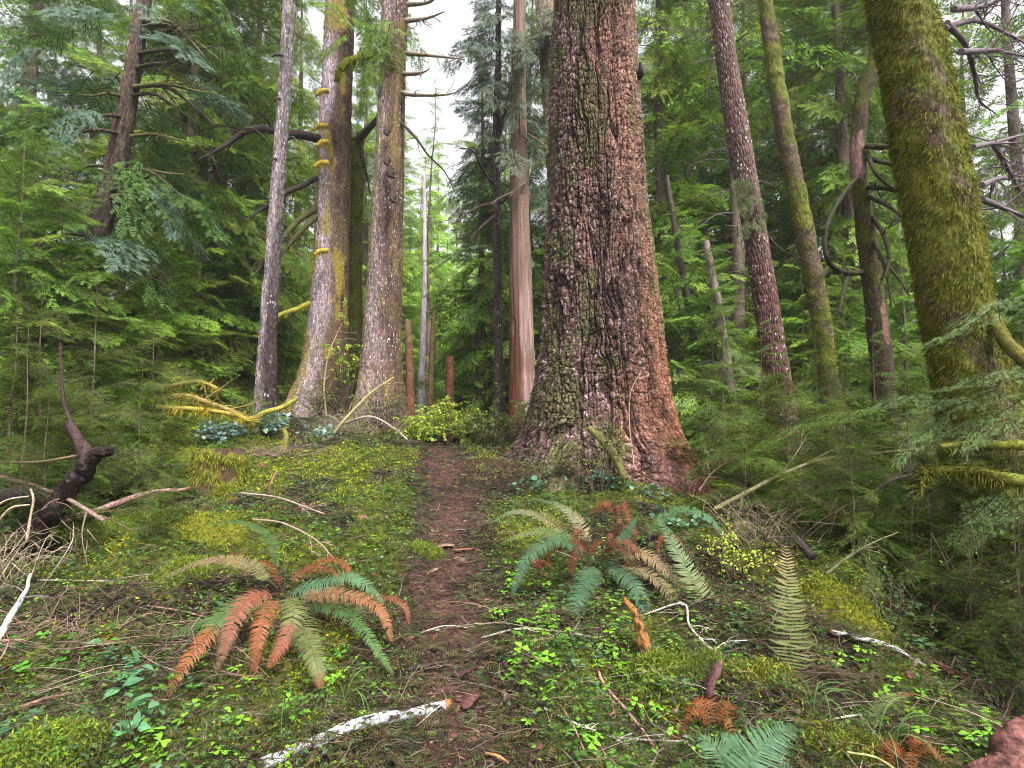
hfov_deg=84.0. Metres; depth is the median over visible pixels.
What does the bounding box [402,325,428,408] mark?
young hemlock
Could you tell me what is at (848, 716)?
bare stick
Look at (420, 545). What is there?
moss cushion
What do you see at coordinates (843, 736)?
moss cushion
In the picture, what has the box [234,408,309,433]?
salal shrub
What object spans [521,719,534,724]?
wood sorrel
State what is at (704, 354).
young hemlock
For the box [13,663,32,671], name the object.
wood sorrel
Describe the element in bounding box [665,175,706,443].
slim conifer
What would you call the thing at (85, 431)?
young hemlock
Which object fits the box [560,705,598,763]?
bare stick
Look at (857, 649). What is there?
wood sorrel
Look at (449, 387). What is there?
red stump
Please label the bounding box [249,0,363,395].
conifer tree
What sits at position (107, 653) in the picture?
leafy seedling
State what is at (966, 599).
leafy bush
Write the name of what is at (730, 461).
young hemlock
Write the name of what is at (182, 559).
moss cushion
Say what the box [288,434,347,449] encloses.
bare stick
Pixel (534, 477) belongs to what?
salal shrub
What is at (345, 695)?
grass tuft
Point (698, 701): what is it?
dead fern
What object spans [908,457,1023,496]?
mossy branch
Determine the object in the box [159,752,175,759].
wood sorrel
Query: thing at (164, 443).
young hemlock
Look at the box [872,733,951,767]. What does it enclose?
dead fern
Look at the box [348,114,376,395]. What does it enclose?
mossy snag
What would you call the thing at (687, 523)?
salal shrub
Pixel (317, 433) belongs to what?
salal shrub
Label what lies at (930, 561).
young hemlock
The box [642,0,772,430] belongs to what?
conifer tree
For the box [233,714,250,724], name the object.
wood sorrel
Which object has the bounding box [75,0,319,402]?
conifer tree
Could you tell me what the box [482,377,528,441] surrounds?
leafy bush
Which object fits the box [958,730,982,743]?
wood sorrel
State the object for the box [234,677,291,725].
grass tuft
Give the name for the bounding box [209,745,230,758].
wood sorrel
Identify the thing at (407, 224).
conifer tree
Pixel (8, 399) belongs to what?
young hemlock
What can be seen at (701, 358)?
young hemlock
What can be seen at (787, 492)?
young hemlock
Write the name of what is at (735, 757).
sword fern
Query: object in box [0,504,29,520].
bare stick
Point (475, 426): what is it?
leafy bush
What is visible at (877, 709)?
sword fern
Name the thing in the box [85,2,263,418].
conifer tree
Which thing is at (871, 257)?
crooked tree
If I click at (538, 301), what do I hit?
young hemlock
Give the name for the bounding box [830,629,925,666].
white stick
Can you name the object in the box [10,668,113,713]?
bare stick
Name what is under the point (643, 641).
rotten stick
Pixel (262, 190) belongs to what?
conifer tree
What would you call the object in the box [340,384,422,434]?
leafy bush
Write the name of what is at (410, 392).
red snag
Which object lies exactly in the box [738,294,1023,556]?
overhanging hemlock
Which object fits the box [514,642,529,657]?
wood sorrel
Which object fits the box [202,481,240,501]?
moss cushion
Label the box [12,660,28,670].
wood sorrel
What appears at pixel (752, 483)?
leafy bush
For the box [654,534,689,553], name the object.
dead fern
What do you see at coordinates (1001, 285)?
young hemlock
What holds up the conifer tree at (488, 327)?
on the ground at (426, 520)
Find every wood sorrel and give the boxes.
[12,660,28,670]
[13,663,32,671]
[36,630,50,637]
[47,655,67,666]
[59,632,76,639]
[120,748,145,763]
[122,739,143,750]
[128,685,143,691]
[140,726,165,752]
[148,731,170,749]
[151,684,168,691]
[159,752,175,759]
[166,673,182,687]
[171,712,187,723]
[182,683,196,692]
[186,699,199,706]
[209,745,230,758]
[223,714,236,724]
[227,664,242,676]
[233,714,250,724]
[303,678,316,691]
[325,674,337,683]
[334,649,346,656]
[507,657,522,663]
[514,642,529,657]
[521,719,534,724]
[542,650,554,661]
[547,658,559,669]
[559,728,575,737]
[579,732,596,746]
[581,737,600,749]
[606,645,618,655]
[630,696,643,710]
[648,701,660,714]
[667,726,679,734]
[854,645,867,652]
[878,688,892,695]
[887,675,901,683]
[911,725,928,741]
[913,687,927,696]
[938,718,959,735]
[941,745,958,753]
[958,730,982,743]
[977,718,1000,725]
[982,727,992,734]
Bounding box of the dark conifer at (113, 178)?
[0,0,270,421]
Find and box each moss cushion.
[0,714,122,767]
[60,507,200,544]
[140,550,222,594]
[146,443,199,478]
[156,507,270,551]
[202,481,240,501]
[399,536,446,561]
[617,644,695,701]
[672,642,743,686]
[722,651,808,698]
[780,569,906,646]
[784,715,907,767]
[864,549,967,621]
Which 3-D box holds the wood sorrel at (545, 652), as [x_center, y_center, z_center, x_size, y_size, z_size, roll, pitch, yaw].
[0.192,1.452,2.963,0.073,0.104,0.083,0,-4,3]
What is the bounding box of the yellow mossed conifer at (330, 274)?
[182,0,428,417]
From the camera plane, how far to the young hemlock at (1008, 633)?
3.33 m
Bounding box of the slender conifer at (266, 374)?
[253,0,295,415]
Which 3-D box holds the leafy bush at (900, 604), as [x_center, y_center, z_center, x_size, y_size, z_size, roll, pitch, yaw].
[2.406,1.384,3.696,0.701,0.503,0.893,0,-4,0]
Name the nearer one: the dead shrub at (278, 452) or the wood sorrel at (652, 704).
the wood sorrel at (652, 704)
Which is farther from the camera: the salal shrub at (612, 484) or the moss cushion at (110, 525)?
the salal shrub at (612, 484)
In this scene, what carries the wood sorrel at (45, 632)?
on the ground at (426, 520)
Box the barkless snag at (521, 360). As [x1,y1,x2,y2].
[488,0,547,436]
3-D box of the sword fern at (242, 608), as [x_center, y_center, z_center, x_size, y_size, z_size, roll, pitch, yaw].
[-1.602,1.282,3.498,1.279,0.626,2.093,3,-5,-42]
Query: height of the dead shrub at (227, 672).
0.383 m
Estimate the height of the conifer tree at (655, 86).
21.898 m
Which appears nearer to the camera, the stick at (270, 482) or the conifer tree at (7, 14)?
the stick at (270, 482)
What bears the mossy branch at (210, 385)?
attached to the young hemlock at (132, 310)
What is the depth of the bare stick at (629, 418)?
6.55 m
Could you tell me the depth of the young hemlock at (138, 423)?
6.15 m
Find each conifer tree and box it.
[0,0,90,379]
[0,0,117,425]
[0,0,184,436]
[0,52,37,393]
[6,0,151,440]
[64,0,295,424]
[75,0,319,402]
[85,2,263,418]
[105,0,187,220]
[179,0,320,412]
[239,75,289,384]
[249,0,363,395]
[298,22,422,416]
[351,20,419,354]
[373,79,444,385]
[402,185,422,366]
[402,246,428,408]
[403,80,459,419]
[403,137,455,348]
[403,151,419,300]
[403,248,438,416]
[406,162,435,294]
[408,225,452,358]
[416,139,459,332]
[417,270,456,416]
[421,0,537,437]
[430,273,461,409]
[433,328,444,420]
[436,201,472,378]
[441,253,473,406]
[443,178,468,322]
[448,255,476,395]
[451,152,487,334]
[457,0,546,434]
[458,53,545,403]
[472,244,507,419]
[503,7,546,359]
[635,0,762,434]
[636,0,853,439]
[638,0,730,428]
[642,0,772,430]
[645,0,778,357]
[678,0,810,418]
[696,0,913,428]
[705,0,852,366]
[745,0,992,444]
[795,10,1015,434]
[820,34,910,366]
[899,0,1023,334]
[938,0,1023,384]
[970,134,1017,368]
[973,12,1023,321]
[996,86,1023,376]
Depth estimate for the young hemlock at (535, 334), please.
20.99 m
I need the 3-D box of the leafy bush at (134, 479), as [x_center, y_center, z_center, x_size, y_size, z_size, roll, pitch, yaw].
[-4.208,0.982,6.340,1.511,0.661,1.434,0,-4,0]
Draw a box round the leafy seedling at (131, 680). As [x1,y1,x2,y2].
[102,650,153,698]
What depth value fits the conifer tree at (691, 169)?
22.88 m
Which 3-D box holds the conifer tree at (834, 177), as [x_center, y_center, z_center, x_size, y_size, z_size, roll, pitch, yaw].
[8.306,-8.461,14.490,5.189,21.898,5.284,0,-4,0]
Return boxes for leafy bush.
[0,470,129,522]
[0,496,87,541]
[65,444,188,493]
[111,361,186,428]
[158,392,248,422]
[217,389,282,416]
[280,379,353,416]
[320,297,362,417]
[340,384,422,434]
[387,408,453,442]
[407,395,487,442]
[447,400,505,445]
[469,400,519,445]
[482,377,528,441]
[515,441,579,487]
[562,398,633,492]
[690,430,739,473]
[694,514,779,583]
[710,458,821,508]
[757,490,901,538]
[841,560,947,635]
[870,533,1023,654]
[934,542,1023,673]
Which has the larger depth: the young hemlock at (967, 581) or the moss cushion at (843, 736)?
the young hemlock at (967, 581)
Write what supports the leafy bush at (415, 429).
on the ground at (426, 520)
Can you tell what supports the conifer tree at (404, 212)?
on the ground at (426, 520)
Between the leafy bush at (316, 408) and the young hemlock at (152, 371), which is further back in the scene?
the leafy bush at (316, 408)
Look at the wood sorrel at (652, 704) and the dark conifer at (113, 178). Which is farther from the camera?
the dark conifer at (113, 178)
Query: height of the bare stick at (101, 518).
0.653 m
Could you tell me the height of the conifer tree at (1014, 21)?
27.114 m
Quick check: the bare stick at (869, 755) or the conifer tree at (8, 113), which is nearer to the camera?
the bare stick at (869, 755)
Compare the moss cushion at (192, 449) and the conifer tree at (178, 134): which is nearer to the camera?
the moss cushion at (192, 449)
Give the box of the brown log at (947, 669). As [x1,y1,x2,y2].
[892,633,1019,715]
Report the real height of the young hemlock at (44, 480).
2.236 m
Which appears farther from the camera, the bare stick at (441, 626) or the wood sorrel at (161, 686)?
the bare stick at (441, 626)
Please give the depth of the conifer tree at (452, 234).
63.14 m
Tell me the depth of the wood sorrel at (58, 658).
3.07 m
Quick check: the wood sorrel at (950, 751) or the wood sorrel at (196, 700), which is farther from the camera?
the wood sorrel at (196, 700)
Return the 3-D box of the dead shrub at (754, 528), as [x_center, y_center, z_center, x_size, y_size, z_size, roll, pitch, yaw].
[2.086,1.082,4.535,1.278,0.576,1.334,2,-4,-27]
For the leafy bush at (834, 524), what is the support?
on the ground at (426, 520)
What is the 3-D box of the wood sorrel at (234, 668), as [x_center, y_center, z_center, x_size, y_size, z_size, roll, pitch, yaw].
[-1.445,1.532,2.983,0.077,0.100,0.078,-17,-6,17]
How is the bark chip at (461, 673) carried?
on the ground at (426, 520)
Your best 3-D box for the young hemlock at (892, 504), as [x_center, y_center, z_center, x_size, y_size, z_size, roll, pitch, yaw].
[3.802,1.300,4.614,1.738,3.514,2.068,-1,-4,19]
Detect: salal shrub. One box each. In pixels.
[192,415,257,443]
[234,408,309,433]
[295,417,341,439]
[508,475,540,492]
[537,470,581,489]
[579,470,633,489]
[626,479,677,500]
[649,505,707,528]
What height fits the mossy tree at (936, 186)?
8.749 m
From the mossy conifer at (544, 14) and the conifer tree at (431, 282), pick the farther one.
the conifer tree at (431, 282)
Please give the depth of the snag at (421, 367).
24.12 m
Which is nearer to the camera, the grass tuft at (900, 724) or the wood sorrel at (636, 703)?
the grass tuft at (900, 724)
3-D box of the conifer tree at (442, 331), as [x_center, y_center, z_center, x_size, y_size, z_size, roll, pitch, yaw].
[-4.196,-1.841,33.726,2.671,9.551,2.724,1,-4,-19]
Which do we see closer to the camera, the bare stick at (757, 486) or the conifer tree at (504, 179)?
the bare stick at (757, 486)
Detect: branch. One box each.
[0,480,189,543]
[144,377,264,427]
[151,378,223,404]
[156,393,262,428]
[246,397,299,425]
[279,428,289,452]
[587,426,629,483]
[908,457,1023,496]
[937,437,1023,455]
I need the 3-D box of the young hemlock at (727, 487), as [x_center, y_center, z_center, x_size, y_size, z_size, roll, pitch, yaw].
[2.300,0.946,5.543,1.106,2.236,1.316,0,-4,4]
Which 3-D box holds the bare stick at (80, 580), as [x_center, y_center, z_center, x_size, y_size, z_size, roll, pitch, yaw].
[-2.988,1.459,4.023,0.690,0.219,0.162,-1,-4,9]
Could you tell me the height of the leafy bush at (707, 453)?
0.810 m
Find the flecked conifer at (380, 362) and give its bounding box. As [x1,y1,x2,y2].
[350,0,478,431]
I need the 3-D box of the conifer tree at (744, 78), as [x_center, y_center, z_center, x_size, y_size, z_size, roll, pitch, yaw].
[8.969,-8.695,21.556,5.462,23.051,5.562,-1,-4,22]
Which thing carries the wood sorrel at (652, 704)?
on the ground at (426, 520)
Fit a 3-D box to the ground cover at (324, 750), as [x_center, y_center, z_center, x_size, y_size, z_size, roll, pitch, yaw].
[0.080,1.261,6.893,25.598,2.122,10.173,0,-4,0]
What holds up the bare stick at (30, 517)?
on the ground at (426, 520)
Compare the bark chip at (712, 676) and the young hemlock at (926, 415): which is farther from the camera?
the young hemlock at (926, 415)
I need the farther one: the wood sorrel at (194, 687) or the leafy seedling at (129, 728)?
the wood sorrel at (194, 687)
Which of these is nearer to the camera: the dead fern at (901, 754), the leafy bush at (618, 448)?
the dead fern at (901, 754)
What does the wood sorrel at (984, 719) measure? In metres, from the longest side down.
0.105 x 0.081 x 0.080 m
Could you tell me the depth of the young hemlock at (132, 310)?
9.54 m
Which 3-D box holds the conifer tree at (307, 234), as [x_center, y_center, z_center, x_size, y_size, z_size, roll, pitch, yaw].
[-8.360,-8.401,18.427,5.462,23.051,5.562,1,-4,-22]
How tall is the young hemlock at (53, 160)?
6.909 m
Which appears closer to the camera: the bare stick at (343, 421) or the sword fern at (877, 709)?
the sword fern at (877, 709)
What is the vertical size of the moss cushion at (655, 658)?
0.293 m
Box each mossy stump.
[185,447,252,493]
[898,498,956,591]
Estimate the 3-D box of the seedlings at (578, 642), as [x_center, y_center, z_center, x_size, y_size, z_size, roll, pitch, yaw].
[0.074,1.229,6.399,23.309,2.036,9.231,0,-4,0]
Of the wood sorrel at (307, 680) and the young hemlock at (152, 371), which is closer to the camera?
the wood sorrel at (307, 680)
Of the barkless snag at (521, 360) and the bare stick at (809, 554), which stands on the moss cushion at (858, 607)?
the bare stick at (809, 554)
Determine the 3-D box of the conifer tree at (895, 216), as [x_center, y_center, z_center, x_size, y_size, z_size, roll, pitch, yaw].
[12.970,-10.726,19.788,6.815,27.114,7.292,0,-4,6]
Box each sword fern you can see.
[136,519,411,698]
[491,497,728,616]
[680,721,798,767]
[765,544,818,680]
[857,692,914,733]
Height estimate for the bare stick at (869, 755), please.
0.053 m
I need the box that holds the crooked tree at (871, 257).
[813,44,912,535]
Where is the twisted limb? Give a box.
[0,342,114,543]
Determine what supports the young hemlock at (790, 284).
on the ground at (426, 520)
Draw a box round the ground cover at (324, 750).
[0,412,1023,767]
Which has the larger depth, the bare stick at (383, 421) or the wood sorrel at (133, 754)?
the bare stick at (383, 421)
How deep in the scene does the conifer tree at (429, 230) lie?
30.62 m
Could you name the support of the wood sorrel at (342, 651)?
on the ground at (426, 520)
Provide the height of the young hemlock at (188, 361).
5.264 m
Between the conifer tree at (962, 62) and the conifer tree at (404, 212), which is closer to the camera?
the conifer tree at (962, 62)
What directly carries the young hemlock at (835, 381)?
on the ground at (426, 520)
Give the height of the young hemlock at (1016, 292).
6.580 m
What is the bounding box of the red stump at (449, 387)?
[444,356,453,438]
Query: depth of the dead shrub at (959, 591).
4.07 m
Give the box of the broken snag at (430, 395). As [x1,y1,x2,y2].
[427,301,435,422]
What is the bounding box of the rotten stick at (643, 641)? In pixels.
[622,596,651,654]
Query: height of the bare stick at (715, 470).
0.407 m
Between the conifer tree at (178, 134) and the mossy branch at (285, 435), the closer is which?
the mossy branch at (285, 435)
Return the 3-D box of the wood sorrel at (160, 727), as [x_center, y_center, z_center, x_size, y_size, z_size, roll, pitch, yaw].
[-1.406,1.400,2.215,0.089,0.115,0.089,-3,-9,-10]
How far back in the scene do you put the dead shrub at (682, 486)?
6.25 m
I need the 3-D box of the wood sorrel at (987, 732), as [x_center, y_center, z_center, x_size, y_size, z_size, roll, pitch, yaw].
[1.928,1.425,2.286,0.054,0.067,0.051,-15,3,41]
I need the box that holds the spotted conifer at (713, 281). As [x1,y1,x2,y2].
[703,240,742,445]
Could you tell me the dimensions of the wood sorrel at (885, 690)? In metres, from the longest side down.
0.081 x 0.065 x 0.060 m
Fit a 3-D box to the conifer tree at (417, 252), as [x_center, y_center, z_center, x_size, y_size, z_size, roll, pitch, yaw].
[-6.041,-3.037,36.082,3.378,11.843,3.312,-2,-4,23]
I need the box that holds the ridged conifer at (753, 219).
[700,0,817,494]
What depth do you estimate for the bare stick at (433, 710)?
2.70 m
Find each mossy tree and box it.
[758,0,848,477]
[861,0,1023,638]
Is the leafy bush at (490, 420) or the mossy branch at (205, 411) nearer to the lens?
the mossy branch at (205, 411)
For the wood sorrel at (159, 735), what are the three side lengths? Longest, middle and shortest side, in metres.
0.100 x 0.080 x 0.077 m
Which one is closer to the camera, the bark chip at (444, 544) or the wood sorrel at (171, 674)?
the wood sorrel at (171, 674)
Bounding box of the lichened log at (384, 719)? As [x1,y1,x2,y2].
[256,697,452,767]
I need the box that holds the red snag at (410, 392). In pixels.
[404,319,414,416]
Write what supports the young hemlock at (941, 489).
on the ground at (426, 520)
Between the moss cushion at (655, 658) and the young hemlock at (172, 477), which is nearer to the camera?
the moss cushion at (655, 658)
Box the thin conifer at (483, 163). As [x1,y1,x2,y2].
[430,0,549,438]
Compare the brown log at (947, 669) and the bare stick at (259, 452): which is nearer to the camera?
the brown log at (947, 669)
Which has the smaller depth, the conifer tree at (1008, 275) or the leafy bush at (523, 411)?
the leafy bush at (523, 411)
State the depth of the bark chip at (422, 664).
3.10 m
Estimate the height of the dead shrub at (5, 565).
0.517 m
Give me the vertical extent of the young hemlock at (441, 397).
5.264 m
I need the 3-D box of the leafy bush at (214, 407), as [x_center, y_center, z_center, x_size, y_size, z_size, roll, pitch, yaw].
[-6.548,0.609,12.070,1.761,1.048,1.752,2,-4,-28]
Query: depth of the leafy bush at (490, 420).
9.88 m
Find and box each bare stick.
[0,454,77,463]
[0,475,144,565]
[0,496,28,504]
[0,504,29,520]
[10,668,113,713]
[25,489,34,539]
[37,577,124,585]
[147,605,208,618]
[240,487,324,515]
[242,450,276,455]
[252,518,351,581]
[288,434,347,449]
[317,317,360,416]
[333,372,401,434]
[343,415,410,442]
[417,690,445,724]
[419,625,467,633]
[481,621,653,647]
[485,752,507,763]
[544,707,689,745]
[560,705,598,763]
[595,663,664,765]
[612,371,651,467]
[645,601,747,655]
[699,453,738,490]
[714,417,935,510]
[788,530,815,562]
[822,714,884,722]
[825,532,898,574]
[847,751,893,767]
[872,461,917,494]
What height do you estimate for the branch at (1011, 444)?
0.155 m
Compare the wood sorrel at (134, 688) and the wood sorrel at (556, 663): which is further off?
the wood sorrel at (556, 663)
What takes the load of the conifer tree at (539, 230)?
on the ground at (426, 520)
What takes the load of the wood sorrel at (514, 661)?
on the ground at (426, 520)
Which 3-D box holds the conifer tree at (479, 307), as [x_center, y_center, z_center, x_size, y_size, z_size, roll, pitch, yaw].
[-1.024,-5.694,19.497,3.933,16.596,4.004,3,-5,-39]
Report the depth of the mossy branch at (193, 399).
8.71 m
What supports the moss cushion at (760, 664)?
on the ground at (426, 520)
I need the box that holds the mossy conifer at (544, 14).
[501,0,553,221]
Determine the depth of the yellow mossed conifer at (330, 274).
11.81 m
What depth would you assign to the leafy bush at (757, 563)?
4.08 m
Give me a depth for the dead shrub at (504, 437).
9.08 m
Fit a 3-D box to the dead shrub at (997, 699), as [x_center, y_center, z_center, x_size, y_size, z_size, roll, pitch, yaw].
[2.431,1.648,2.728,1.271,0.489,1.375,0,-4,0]
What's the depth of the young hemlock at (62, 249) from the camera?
8.57 m
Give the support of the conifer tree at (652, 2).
on the ground at (426, 520)
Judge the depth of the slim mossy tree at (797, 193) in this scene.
10.12 m
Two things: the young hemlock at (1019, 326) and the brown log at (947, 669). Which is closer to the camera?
the brown log at (947, 669)
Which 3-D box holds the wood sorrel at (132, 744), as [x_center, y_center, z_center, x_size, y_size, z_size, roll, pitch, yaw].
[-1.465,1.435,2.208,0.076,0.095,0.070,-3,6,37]
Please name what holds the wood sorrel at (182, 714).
on the ground at (426, 520)
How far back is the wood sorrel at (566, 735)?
2.48 m
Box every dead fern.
[532,558,553,573]
[590,499,631,523]
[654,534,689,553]
[673,695,739,749]
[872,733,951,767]
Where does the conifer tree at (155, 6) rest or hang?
on the ground at (426, 520)
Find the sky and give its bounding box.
[0,0,1023,399]
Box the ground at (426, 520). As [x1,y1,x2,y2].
[0,412,1021,767]
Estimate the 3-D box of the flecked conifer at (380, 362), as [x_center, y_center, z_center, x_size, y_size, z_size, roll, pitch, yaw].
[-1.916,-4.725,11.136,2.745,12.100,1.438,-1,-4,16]
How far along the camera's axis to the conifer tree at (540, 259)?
21.56 m
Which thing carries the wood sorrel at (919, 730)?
on the ground at (426, 520)
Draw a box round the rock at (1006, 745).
[965,714,1023,767]
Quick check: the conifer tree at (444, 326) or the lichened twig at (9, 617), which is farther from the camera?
the conifer tree at (444, 326)
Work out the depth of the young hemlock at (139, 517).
4.53 m
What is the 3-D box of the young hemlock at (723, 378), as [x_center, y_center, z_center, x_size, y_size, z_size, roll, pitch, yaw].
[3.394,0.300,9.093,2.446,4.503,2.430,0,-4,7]
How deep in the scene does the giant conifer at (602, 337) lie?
7.29 m
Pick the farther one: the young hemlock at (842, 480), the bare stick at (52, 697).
the young hemlock at (842, 480)
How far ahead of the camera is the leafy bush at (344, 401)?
10.93 m
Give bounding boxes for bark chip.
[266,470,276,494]
[404,662,433,670]
[436,543,454,547]
[453,667,471,676]
[460,690,480,709]
[702,659,721,700]
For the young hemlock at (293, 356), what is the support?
on the ground at (426, 520)
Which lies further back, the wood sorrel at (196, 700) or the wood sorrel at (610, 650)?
the wood sorrel at (610, 650)
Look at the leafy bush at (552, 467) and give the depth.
6.41 m
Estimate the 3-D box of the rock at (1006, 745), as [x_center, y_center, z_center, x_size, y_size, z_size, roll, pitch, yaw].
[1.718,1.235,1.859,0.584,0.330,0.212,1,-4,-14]
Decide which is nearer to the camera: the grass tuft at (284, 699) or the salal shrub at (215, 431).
the grass tuft at (284, 699)
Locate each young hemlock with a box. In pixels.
[0,100,154,440]
[0,106,144,474]
[0,148,156,450]
[0,254,142,507]
[0,256,186,470]
[0,263,104,532]
[0,293,157,546]
[0,371,122,562]
[1,366,147,522]
[32,211,196,440]
[63,344,198,511]
[93,288,210,447]
[97,206,228,431]
[105,460,186,549]
[114,378,204,482]
[136,198,258,422]
[136,443,205,523]
[190,242,291,410]
[234,255,304,410]
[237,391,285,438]
[362,270,365,311]
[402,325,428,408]
[434,317,483,432]
[487,241,544,388]
[491,267,543,415]
[655,199,757,448]
[663,225,813,458]
[667,378,763,493]
[669,264,798,480]
[681,247,817,449]
[688,368,825,531]
[688,397,800,516]
[692,290,839,503]
[694,324,892,530]
[697,305,757,431]
[726,278,906,524]
[735,430,838,537]
[746,245,865,450]
[756,314,960,580]
[767,373,942,607]
[783,404,908,573]
[794,293,945,568]
[795,346,1023,604]
[797,240,935,472]
[819,200,936,454]
[832,336,945,581]
[851,443,1023,645]
[881,399,1023,631]
[900,154,1023,467]
[906,296,933,433]
[908,491,1023,703]
[911,486,1023,679]
[912,392,1023,662]
[916,181,1023,484]
[917,423,1023,648]
[935,552,1023,718]
[1005,302,1023,409]
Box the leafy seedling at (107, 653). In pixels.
[84,637,119,661]
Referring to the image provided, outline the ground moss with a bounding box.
[0,411,1020,767]
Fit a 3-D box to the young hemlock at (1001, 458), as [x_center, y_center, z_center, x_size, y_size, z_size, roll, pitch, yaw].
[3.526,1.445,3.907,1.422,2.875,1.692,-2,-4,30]
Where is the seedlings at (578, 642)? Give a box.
[0,422,1022,767]
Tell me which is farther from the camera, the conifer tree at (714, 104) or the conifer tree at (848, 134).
the conifer tree at (848, 134)
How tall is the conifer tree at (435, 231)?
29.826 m
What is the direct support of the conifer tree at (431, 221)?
on the ground at (426, 520)
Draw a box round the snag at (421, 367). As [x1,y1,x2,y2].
[417,175,426,421]
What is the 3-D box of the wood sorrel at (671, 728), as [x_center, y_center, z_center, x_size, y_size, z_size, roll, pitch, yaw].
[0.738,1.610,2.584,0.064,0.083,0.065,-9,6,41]
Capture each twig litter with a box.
[0,416,1023,767]
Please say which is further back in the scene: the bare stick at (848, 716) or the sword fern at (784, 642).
the sword fern at (784, 642)
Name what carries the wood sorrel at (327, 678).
on the ground at (426, 520)
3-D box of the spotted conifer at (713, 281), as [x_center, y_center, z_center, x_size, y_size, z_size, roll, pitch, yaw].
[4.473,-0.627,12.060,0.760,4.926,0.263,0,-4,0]
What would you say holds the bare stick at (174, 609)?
on the ground at (426, 520)
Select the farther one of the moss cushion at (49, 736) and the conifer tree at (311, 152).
the conifer tree at (311, 152)
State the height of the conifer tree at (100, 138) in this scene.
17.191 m
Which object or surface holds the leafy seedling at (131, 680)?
on the ground at (426, 520)
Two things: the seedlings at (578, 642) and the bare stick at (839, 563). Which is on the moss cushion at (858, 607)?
the bare stick at (839, 563)
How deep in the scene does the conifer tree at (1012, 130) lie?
15.37 m
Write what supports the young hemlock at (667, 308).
on the ground at (426, 520)
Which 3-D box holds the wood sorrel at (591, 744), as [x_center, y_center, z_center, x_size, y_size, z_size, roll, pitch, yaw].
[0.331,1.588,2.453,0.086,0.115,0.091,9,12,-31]
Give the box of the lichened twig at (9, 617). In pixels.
[0,573,53,639]
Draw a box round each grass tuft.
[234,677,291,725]
[310,666,381,729]
[779,674,880,734]
[798,686,953,767]
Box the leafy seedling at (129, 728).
[110,692,164,745]
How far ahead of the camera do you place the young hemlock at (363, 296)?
20.75 m
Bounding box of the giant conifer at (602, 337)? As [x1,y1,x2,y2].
[500,0,720,494]
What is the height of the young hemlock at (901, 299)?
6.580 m
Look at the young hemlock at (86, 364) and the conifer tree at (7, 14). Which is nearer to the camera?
the young hemlock at (86, 364)
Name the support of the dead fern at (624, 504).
on the ground at (426, 520)
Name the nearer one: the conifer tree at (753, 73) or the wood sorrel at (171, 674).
the wood sorrel at (171, 674)
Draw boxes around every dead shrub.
[0,518,91,597]
[0,579,207,698]
[81,612,305,701]
[238,427,341,461]
[288,399,414,435]
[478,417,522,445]
[632,461,731,497]
[675,479,871,555]
[751,420,933,520]
[867,504,1023,637]
[907,654,1023,725]
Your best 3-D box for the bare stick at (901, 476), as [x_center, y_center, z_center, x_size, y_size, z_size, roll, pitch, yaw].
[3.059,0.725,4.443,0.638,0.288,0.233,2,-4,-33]
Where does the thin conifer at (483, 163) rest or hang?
on the ground at (426, 520)
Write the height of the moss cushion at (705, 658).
0.213 m
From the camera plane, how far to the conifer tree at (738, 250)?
14.15 m
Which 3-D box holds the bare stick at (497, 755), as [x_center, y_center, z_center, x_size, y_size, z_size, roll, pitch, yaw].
[-0.067,1.557,2.377,0.129,0.038,0.024,-3,-5,41]
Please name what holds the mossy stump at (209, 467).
on the ground at (426, 520)
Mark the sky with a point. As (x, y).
(437, 38)
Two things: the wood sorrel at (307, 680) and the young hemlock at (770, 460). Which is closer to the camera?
the wood sorrel at (307, 680)
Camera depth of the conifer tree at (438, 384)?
30.39 m
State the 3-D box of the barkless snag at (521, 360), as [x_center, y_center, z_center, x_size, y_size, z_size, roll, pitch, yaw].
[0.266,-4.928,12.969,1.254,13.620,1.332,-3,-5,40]
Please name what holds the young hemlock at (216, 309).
on the ground at (426, 520)
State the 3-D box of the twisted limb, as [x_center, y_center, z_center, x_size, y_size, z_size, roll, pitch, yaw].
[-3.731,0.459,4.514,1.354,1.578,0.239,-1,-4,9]
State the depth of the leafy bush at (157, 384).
9.89 m
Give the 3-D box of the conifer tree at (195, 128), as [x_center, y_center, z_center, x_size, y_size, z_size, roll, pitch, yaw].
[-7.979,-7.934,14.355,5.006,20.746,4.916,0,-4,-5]
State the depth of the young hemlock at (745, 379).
13.67 m
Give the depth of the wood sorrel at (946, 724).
2.46 m
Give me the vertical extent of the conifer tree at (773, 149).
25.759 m
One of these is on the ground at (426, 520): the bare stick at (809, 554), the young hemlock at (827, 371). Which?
the young hemlock at (827, 371)
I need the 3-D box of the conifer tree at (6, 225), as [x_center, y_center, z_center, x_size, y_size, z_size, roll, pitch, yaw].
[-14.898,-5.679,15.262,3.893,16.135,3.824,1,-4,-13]
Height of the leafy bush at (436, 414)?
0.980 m
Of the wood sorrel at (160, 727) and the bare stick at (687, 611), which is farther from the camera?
the bare stick at (687, 611)
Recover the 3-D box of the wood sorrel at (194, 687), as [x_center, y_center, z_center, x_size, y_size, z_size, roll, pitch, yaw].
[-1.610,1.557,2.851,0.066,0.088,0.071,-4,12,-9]

